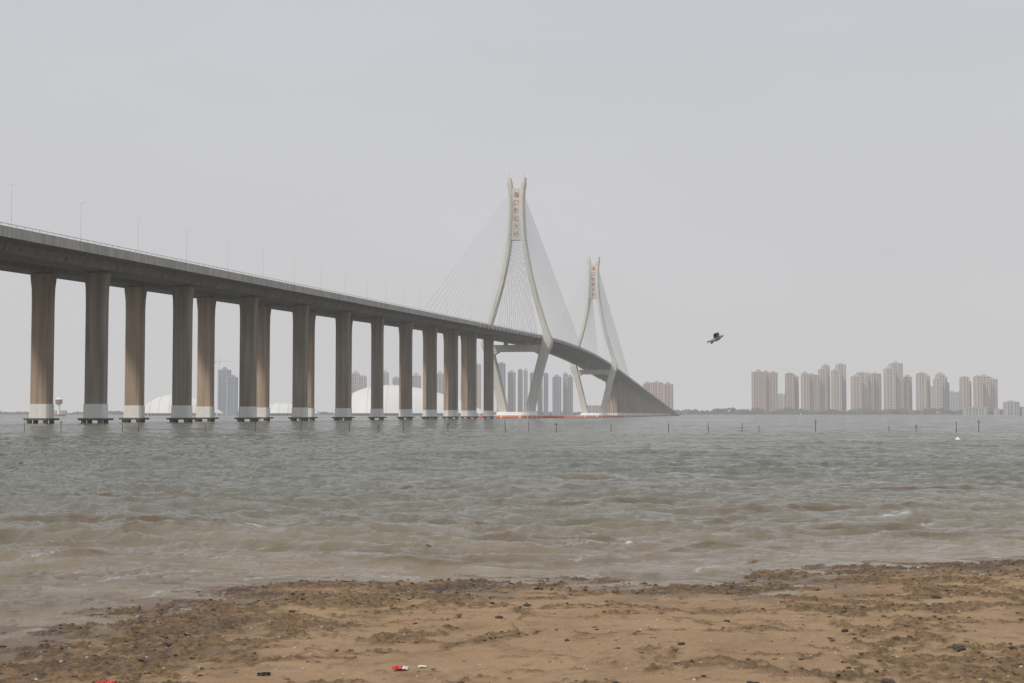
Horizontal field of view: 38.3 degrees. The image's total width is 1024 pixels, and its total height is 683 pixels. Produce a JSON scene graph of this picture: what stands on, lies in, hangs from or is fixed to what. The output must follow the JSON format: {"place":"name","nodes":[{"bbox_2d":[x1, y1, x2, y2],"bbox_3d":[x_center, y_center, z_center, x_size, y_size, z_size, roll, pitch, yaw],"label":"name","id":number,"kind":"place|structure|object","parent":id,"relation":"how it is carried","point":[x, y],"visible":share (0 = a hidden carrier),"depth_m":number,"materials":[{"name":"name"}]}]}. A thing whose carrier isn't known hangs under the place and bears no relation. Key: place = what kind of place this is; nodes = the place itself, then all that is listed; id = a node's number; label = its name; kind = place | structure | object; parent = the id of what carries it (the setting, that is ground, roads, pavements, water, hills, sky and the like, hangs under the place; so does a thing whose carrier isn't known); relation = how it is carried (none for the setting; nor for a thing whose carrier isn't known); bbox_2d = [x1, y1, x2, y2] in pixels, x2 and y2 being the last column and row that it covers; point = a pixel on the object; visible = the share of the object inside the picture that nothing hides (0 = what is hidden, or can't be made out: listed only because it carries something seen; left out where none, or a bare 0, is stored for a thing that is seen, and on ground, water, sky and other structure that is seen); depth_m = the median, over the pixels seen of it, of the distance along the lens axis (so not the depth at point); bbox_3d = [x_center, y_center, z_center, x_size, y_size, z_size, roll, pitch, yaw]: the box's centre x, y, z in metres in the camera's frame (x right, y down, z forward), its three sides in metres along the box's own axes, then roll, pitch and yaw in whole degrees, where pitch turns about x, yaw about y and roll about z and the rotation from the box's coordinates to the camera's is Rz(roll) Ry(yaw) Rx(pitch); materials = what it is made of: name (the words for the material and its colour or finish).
{"place":"outdoors","nodes":[
{"label":"outdoors","id":0,"kind":"place"},
{"bbox_2d":[54,410,66,415],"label":"waterfront building","id":1,"kind":"structure","parent":0,"point":[62,412],"depth_m":2640.43,"materials":[{"name":"white concrete"}]},
{"bbox_2d":[227,375,237,415],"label":"office tower","id":2,"kind":"structure","parent":0,"point":[232,395],"depth_m":2704.71,"materials":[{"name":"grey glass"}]},
{"bbox_2d":[352,371,359,392],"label":"office tower","id":3,"kind":"structure","parent":0,"point":[355,374],"depth_m":2737.44,"materials":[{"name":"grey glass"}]},
{"bbox_2d":[358,375,366,389],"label":"office tower","id":4,"kind":"structure","parent":0,"point":[362,381],"depth_m":2706.13,"materials":[{"name":"grey concrete"}]},
{"bbox_2d":[383,370,388,384],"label":"office tower","id":5,"kind":"structure","parent":0,"point":[386,378],"depth_m":2692.32,"materials":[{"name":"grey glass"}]},
{"bbox_2d":[392,376,398,384],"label":"office tower","id":6,"kind":"structure","parent":0,"point":[395,380],"depth_m":2752.97,"materials":[{"name":"grey concrete"}]},
{"bbox_2d":[412,373,420,387],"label":"office tower","id":7,"kind":"structure","parent":0,"point":[416,380],"depth_m":2741.13,"materials":[{"name":"grey concrete"}]},
{"bbox_2d":[437,371,443,393],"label":"office tower","id":8,"kind":"structure","parent":0,"point":[440,381],"depth_m":2752.96,"materials":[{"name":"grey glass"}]},
{"bbox_2d":[477,363,480,415],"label":"office tower","id":9,"kind":"structure","parent":0,"point":[478,385],"depth_m":2714.97,"materials":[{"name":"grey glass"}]},
{"bbox_2d":[497,362,505,411],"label":"office tower","id":10,"kind":"structure","parent":0,"point":[502,367],"depth_m":2728.60,"materials":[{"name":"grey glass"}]},
{"bbox_2d":[0,416,1023,640],"bbox_3d":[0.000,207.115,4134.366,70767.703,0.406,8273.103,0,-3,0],"label":"water","id":11,"kind":"structure","parent":0,"point":[96,515],"depth_m":22.02,"materials":[{"name":"grey liquid"}]},
{"bbox_2d":[0,172,680,423],"bbox_3d":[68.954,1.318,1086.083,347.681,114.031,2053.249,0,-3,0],"label":"cable stayed bridge","id":12,"kind":"structure","parent":11,"relation":"in","point":[45,262],"depth_m":323.22,"materials":[{"name":"concrete"}]},
{"bbox_2d":[24,420,980,431],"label":"fishing stakes","id":13,"kind":"object","parent":11,"relation":"in","point":[378,426],"visible":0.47,"depth_m":113.86,"materials":[{"name":"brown wood"}]},
{"bbox_2d":[0,415,1023,682],"bbox_3d":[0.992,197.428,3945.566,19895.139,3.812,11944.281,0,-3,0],"label":"ground","id":14,"kind":"structure","parent":0,"point":[716,659],"depth_m":8.44,"materials":[{"name":"brown sand"}]},
{"bbox_2d":[54,397,64,415],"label":"harbour beacon","id":15,"kind":"object","parent":14,"relation":"on","point":[58,400],"visible":0.87,"depth_m":1496.66,"materials":[{"name":"white paint"}]},
{"bbox_2d":[95,679,116,682],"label":"plastic bag","id":16,"kind":"object","parent":14,"relation":"on","point":[103,681],"visible":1,"depth_m":6.75,"materials":[{"name":"red plastic"}]},
{"bbox_2d":[162,642,171,646],"bbox_3d":[-1.899,1.675,8.127,0.061,0.035,0.077,2,-4,-39],"label":"rock","id":17,"kind":"object","parent":14,"relation":"on","point":[166,644],"visible":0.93,"depth_m":8.11,"materials":[{"name":"stone"}]},
{"bbox_2d":[145,395,222,415],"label":"shell roof hall","id":18,"kind":"structure","parent":14,"relation":"on","point":[160,406],"depth_m":2276.55,"materials":[{"name":"white metal"}]},
{"bbox_2d":[217,367,230,415],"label":"office tower","id":19,"kind":"structure","parent":14,"relation":"on","point":[224,373],"depth_m":2753.89,"materials":[{"name":"grey glass"}]},
{"bbox_2d":[257,672,270,675],"bbox_3d":[-1.199,1.609,7.128,0.071,0.032,0.056,1,-3,-18],"label":"rock","id":20,"kind":"object","parent":14,"relation":"on","point":[264,674],"visible":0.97,"depth_m":7.12,"materials":[{"name":"stone"}]},
{"bbox_2d":[269,403,317,415],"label":"shell roof hall","id":21,"kind":"structure","parent":14,"relation":"on","point":[280,409],"depth_m":2275.70,"materials":[{"name":"white metal"}]},
{"bbox_2d":[392,665,407,669],"bbox_3d":[-0.547,1.590,7.211,0.080,0.018,0.070,0,-3,0],"label":"snack wrapper","id":22,"kind":"object","parent":14,"relation":"on","point":[398,666],"visible":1,"depth_m":7.19,"materials":[{"name":"red plastic"}]},
{"bbox_2d":[334,385,482,415],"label":"shell roof hall","id":23,"kind":"structure","parent":14,"relation":"on","point":[361,402],"depth_m":2257.64,"materials":[{"name":"white glass"}]},
{"bbox_2d":[0,407,1002,413],"bbox_3d":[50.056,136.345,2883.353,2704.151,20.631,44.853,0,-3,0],"label":"distant trees","id":24,"kind":"object","parent":14,"relation":"on","point":[785,410],"visible":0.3,"depth_m":2870.14,"materials":[{"name":"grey plant"}]},
{"bbox_2d":[0,414,1002,415],"bbox_3d":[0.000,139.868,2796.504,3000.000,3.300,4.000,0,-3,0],"label":"seawall","id":25,"kind":"object","parent":14,"relation":"on","point":[680,414],"depth_m":2794.59,"materials":[{"name":"stone"}]},
{"bbox_2d":[0,559,1023,682],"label":"seaweed debris","id":26,"kind":"object","parent":14,"relation":"on","point":[628,612],"visible":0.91,"depth_m":9.09,"materials":[{"name":"brown plant"}]},
{"bbox_2d":[508,370,515,411],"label":"office tower","id":27,"kind":"structure","parent":14,"relation":"on","point":[511,390],"depth_m":2746.93,"materials":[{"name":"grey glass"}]},
{"bbox_2d":[3,562,1023,682],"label":"pebbles","id":28,"kind":"object","parent":14,"relation":"on","point":[980,679],"visible":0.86,"depth_m":8.26,"materials":[{"name":"stone"}]},
{"bbox_2d":[518,369,522,411],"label":"office tower","id":29,"kind":"structure","parent":14,"relation":"on","point":[520,390],"depth_m":2753.76,"materials":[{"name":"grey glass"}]},
{"bbox_2d":[538,379,542,414],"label":"office tower","id":30,"kind":"structure","parent":14,"relation":"on","point":[540,404],"depth_m":2753.73,"materials":[{"name":"grey glass"}]},
{"bbox_2d":[643,381,651,391],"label":"apartment tower","id":31,"kind":"structure","parent":14,"relation":"on","point":[647,385],"depth_m":2690.82,"materials":[{"name":"beige concrete"}]},
{"bbox_2d":[651,381,663,401],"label":"apartment tower","id":32,"kind":"structure","parent":14,"relation":"on","point":[657,389],"depth_m":2690.14,"materials":[{"name":"beige concrete"}]},
{"bbox_2d":[751,369,765,413],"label":"apartment tower","id":33,"kind":"structure","parent":14,"relation":"on","point":[758,381],"depth_m":2990.26,"materials":[{"name":"beige concrete"}]},
{"bbox_2d":[763,370,777,411],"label":"apartment tower","id":34,"kind":"structure","parent":14,"relation":"on","point":[771,391],"depth_m":3003.95,"materials":[{"name":"beige concrete"}]},
{"bbox_2d":[778,393,784,408],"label":"apartment tower","id":35,"kind":"structure","parent":14,"relation":"on","point":[781,400],"depth_m":3338.86,"materials":[{"name":"beige concrete"}]},
{"bbox_2d":[785,372,794,412],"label":"apartment tower","id":36,"kind":"structure","parent":14,"relation":"on","point":[789,390],"depth_m":3027.34,"materials":[{"name":"beige concrete"}]},
{"bbox_2d":[794,375,798,409],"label":"apartment tower","id":37,"kind":"structure","parent":14,"relation":"on","point":[796,388],"depth_m":3046.46,"materials":[{"name":"beige concrete"}]},
{"bbox_2d":[801,371,809,409],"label":"apartment tower","id":38,"kind":"structure","parent":14,"relation":"on","point":[805,400],"depth_m":3008.36,"materials":[{"name":"beige concrete"}]},
{"bbox_2d":[809,373,819,411],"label":"apartment tower","id":39,"kind":"structure","parent":14,"relation":"on","point":[814,390],"depth_m":3021.77,"materials":[{"name":"beige concrete"}]},
{"bbox_2d":[818,367,827,409],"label":"apartment tower","id":40,"kind":"structure","parent":14,"relation":"on","point":[823,391],"depth_m":3041.30,"materials":[{"name":"beige concrete"}]},
{"bbox_2d":[822,364,829,413],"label":"apartment tower","id":41,"kind":"structure","parent":14,"relation":"on","point":[826,366],"depth_m":3064.06,"materials":[{"name":"beige concrete"}]},
{"bbox_2d":[831,368,841,410],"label":"apartment tower","id":42,"kind":"structure","parent":14,"relation":"on","point":[836,388],"depth_m":3018.46,"materials":[{"name":"beige concrete"}]},
{"bbox_2d":[835,363,846,410],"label":"apartment tower","id":43,"kind":"structure","parent":14,"relation":"on","point":[841,367],"depth_m":3038.38,"materials":[{"name":"beige concrete"}]},
{"bbox_2d":[850,374,861,409],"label":"apartment tower","id":44,"kind":"structure","parent":14,"relation":"on","point":[856,390],"depth_m":2995.26,"materials":[{"name":"beige concrete"}]},
{"bbox_2d":[856,371,867,412],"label":"apartment tower","id":45,"kind":"structure","parent":14,"relation":"on","point":[864,390],"depth_m":3014.74,"materials":[{"name":"beige concrete"}]},
{"bbox_2d":[866,372,873,412],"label":"apartment tower","id":46,"kind":"structure","parent":14,"relation":"on","point":[870,382],"depth_m":3034.00,"materials":[{"name":"beige concrete"}]},
{"bbox_2d":[871,372,881,410],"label":"apartment tower","id":47,"kind":"structure","parent":14,"relation":"on","point":[877,393],"depth_m":3051.99,"materials":[{"name":"beige concrete"}]},
{"bbox_2d":[879,678,895,682],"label":"rock","id":48,"kind":"object","parent":14,"relation":"on","point":[885,680],"visible":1,"depth_m":6.52,"materials":[{"name":"stone"}]},
{"bbox_2d":[883,366,895,409],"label":"apartment tower","id":49,"kind":"structure","parent":14,"relation":"on","point":[889,376],"depth_m":3013.38,"materials":[{"name":"beige concrete"}]},
{"bbox_2d":[889,361,903,408],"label":"apartment tower","id":50,"kind":"structure","parent":14,"relation":"on","point":[897,366],"depth_m":3033.71,"materials":[{"name":"beige concrete"}]},
{"bbox_2d":[903,381,908,410],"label":"apartment tower","id":51,"kind":"structure","parent":14,"relation":"on","point":[905,395],"depth_m":3045.38,"materials":[{"name":"beige concrete"}]},
{"bbox_2d":[903,374,911,409],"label":"apartment tower","id":52,"kind":"structure","parent":14,"relation":"on","point":[907,378],"depth_m":3066.15,"materials":[{"name":"beige concrete"}]},
{"bbox_2d":[916,372,926,413],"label":"apartment tower","id":53,"kind":"structure","parent":14,"relation":"on","point":[921,391],"depth_m":3023.00,"materials":[{"name":"beige concrete"}]},
{"bbox_2d":[927,374,930,408],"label":"apartment tower","id":54,"kind":"structure","parent":14,"relation":"on","point":[928,394],"depth_m":3044.46,"materials":[{"name":"beige concrete"}]},
{"bbox_2d":[930,385,932,407],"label":"apartment tower","id":55,"kind":"structure","parent":14,"relation":"on","point":[931,390],"depth_m":3339.05,"materials":[{"name":"beige concrete"}]},
{"bbox_2d":[930,595,941,598],"bbox_3d":[2.907,1.759,10.120,0.093,0.042,0.071,-1,-3,20],"label":"rock","id":56,"kind":"object","parent":14,"relation":"on","point":[935,596],"visible":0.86,"depth_m":10.10,"materials":[{"name":"stone"}]},
{"bbox_2d":[933,377,941,413],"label":"apartment tower","id":57,"kind":"structure","parent":14,"relation":"on","point":[937,392],"depth_m":3000.47,"materials":[{"name":"beige concrete"}]},
{"bbox_2d":[935,372,944,410],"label":"apartment tower","id":58,"kind":"structure","parent":14,"relation":"on","point":[940,375],"depth_m":3020.46,"materials":[{"name":"beige concrete"}]},
{"bbox_2d":[945,376,947,409],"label":"apartment tower","id":59,"kind":"structure","parent":14,"relation":"on","point":[946,396],"depth_m":3036.70,"materials":[{"name":"beige concrete"}]},
{"bbox_2d":[947,381,949,409],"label":"apartment tower","id":60,"kind":"structure","parent":14,"relation":"on","point":[948,395],"depth_m":3056.48,"materials":[{"name":"grey concrete"}]},
{"bbox_2d":[950,390,959,410],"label":"apartment tower","id":61,"kind":"structure","parent":14,"relation":"on","point":[954,400],"depth_m":3338.58,"materials":[{"name":"grey concrete"}]},
{"bbox_2d":[948,645,965,651],"bbox_3d":[2.298,1.591,7.628,0.103,0.046,0.078,3,-4,-43],"label":"rock","id":62,"kind":"object","parent":14,"relation":"on","point":[958,648],"visible":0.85,"depth_m":7.61,"materials":[{"name":"stone"}]},
{"bbox_2d":[959,376,969,409],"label":"apartment tower","id":63,"kind":"structure","parent":14,"relation":"on","point":[964,389],"depth_m":3014.07,"materials":[{"name":"beige concrete"}]},
{"bbox_2d":[969,381,971,406],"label":"apartment tower","id":64,"kind":"structure","parent":14,"relation":"on","point":[970,393],"depth_m":3034.16,"materials":[{"name":"beige concrete"}]},
{"bbox_2d":[963,407,986,415],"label":"waterfront building","id":65,"kind":"structure","parent":14,"relation":"on","point":[974,411],"depth_m":2640.34,"materials":[{"name":"grey concrete"}]},
{"bbox_2d":[973,375,982,406],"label":"apartment tower","id":66,"kind":"structure","parent":14,"relation":"on","point":[977,390],"depth_m":2991.52,"materials":[{"name":"beige concrete"}]},
{"bbox_2d":[983,380,984,406],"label":"apartment tower","id":67,"kind":"structure","parent":14,"relation":"on","point":[983,395],"depth_m":3012.72,"materials":[{"name":"grey concrete"}]},
{"bbox_2d":[981,374,990,408],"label":"apartment tower","id":68,"kind":"structure","parent":14,"relation":"on","point":[987,387],"depth_m":3028.00,"materials":[{"name":"beige concrete"}]},
{"bbox_2d":[991,377,997,408],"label":"apartment tower","id":69,"kind":"structure","parent":14,"relation":"on","point":[994,392],"depth_m":3047.53,"materials":[{"name":"beige concrete"}]},
{"bbox_2d":[0,0,1023,413],"label":"sky","id":70,"kind":"structure","parent":0,"point":[807,185],"materials":[{"name":"grey"}]},
{"bbox_2d":[524,368,527,411],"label":"office tower","id":71,"kind":"structure","parent":0,"point":[525,385],"depth_m":2724.24,"materials":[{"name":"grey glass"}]},
{"bbox_2d":[530,372,535,411],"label":"office tower","id":72,"kind":"structure","parent":0,"point":[531,375],"depth_m":2721.41,"materials":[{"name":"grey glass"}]},
{"bbox_2d":[543,372,547,415],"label":"office tower","id":73,"kind":"structure","parent":0,"point":[545,378],"depth_m":2724.76,"materials":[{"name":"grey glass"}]},
{"bbox_2d":[552,375,560,415],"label":"office tower","id":74,"kind":"structure","parent":0,"point":[556,395],"depth_m":2692.62,"materials":[{"name":"grey glass"}]},
{"bbox_2d":[563,372,567,414],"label":"office tower","id":75,"kind":"structure","parent":0,"point":[565,393],"depth_m":2712.70,"materials":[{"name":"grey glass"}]},
{"bbox_2d":[568,375,572,414],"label":"office tower","id":76,"kind":"structure","parent":0,"point":[570,394],"depth_m":2762.74,"materials":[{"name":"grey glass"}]},
{"bbox_2d":[587,405,600,412],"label":"waterfront building","id":77,"kind":"structure","parent":0,"point":[593,408],"depth_m":2640.87,"materials":[{"name":"grey concrete"}]},
{"bbox_2d":[663,382,672,408],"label":"apartment tower","id":78,"kind":"structure","parent":0,"point":[668,392],"depth_m":2689.51,"materials":[{"name":"beige concrete"}]},
{"bbox_2d":[707,332,723,343],"bbox_3d":[8.292,-0.123,60.083,0.820,0.230,0.840,-20,-26,-15],"label":"flying bird","id":79,"kind":"object","parent":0,"point":[716,337],"visible":1,"depth_m":60.00},
{"bbox_2d":[994,409,999,415],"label":"waterfront building","id":80,"kind":"structure","parent":0,"point":[996,412],"depth_m":2640.96,"materials":[{"name":"grey concrete"}]},
{"bbox_2d":[1003,400,1019,415],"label":"hotel building","id":81,"kind":"structure","parent":0,"point":[1011,407],"depth_m":2389.97,"materials":[{"name":"grey concrete"}]},
{"bbox_2d":[1020,407,1023,415],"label":"hotel building","id":82,"kind":"structure","parent":0,"point":[1021,411],"depth_m":2392.14,"materials":[{"name":"grey concrete"}]}
]}

